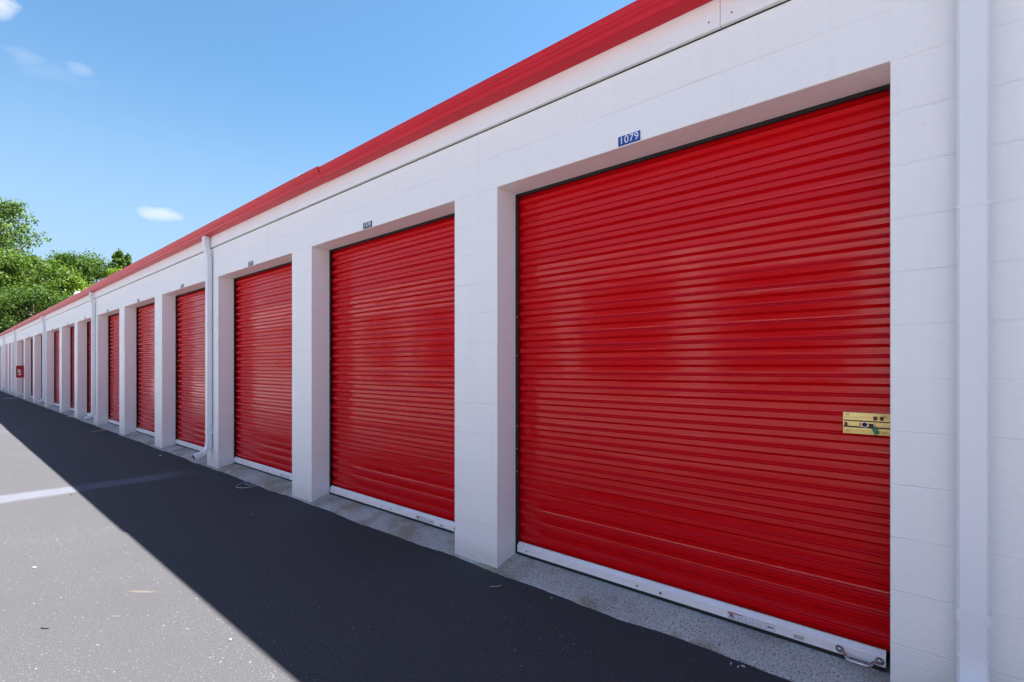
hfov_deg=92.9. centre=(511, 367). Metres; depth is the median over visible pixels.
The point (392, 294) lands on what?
roll up door
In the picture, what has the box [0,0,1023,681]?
storage building
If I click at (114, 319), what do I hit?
roll up door
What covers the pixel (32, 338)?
roll up door
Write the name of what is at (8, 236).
broadleaf tree
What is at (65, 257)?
broadleaf tree
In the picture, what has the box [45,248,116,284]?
broadleaf tree
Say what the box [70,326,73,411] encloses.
roll up door
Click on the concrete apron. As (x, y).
(776, 656)
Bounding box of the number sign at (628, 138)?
[618,130,639,146]
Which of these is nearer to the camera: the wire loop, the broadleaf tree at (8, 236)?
the wire loop
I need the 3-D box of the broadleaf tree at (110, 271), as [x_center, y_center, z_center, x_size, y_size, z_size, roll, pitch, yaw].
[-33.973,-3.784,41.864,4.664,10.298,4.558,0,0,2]
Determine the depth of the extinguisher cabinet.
20.13 m
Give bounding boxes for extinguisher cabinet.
[15,366,23,377]
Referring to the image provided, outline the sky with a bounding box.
[0,0,635,281]
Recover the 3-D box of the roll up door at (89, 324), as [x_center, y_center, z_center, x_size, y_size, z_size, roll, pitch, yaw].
[-10.364,-0.001,12.129,2.127,2.562,0.054,0,0,40]
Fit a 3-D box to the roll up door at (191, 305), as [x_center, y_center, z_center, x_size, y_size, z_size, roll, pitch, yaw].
[-4.777,-0.001,7.408,2.127,2.562,0.054,0,0,40]
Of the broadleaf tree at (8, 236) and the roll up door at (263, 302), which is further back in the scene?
the broadleaf tree at (8, 236)
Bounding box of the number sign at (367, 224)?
[363,221,371,228]
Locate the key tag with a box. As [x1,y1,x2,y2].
[869,424,879,442]
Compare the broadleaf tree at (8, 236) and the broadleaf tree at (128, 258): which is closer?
the broadleaf tree at (8, 236)
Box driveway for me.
[0,391,792,681]
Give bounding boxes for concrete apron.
[0,390,889,681]
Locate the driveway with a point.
(149, 563)
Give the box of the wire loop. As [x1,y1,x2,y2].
[236,471,265,487]
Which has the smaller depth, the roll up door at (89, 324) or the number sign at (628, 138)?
the number sign at (628, 138)
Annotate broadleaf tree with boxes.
[0,196,51,316]
[0,241,87,329]
[0,279,73,332]
[19,250,96,284]
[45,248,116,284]
[51,273,101,298]
[88,264,121,286]
[111,248,126,268]
[123,253,131,266]
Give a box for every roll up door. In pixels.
[31,338,32,397]
[41,336,44,401]
[54,331,58,406]
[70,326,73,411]
[87,321,93,417]
[108,313,118,425]
[136,302,154,437]
[175,287,204,451]
[234,261,291,481]
[329,213,454,534]
[515,84,889,671]
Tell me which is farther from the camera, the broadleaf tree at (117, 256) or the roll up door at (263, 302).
the broadleaf tree at (117, 256)
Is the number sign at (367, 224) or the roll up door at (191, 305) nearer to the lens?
the number sign at (367, 224)
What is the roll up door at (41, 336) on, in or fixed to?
in the storage building
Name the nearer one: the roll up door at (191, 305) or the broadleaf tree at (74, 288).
the roll up door at (191, 305)
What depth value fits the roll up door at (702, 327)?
2.47 m
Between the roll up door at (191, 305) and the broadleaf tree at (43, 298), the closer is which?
the roll up door at (191, 305)
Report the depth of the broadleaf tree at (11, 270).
34.86 m
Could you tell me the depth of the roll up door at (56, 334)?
16.11 m
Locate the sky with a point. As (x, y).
(133, 127)
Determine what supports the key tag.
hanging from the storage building
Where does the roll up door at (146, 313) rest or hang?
in the storage building

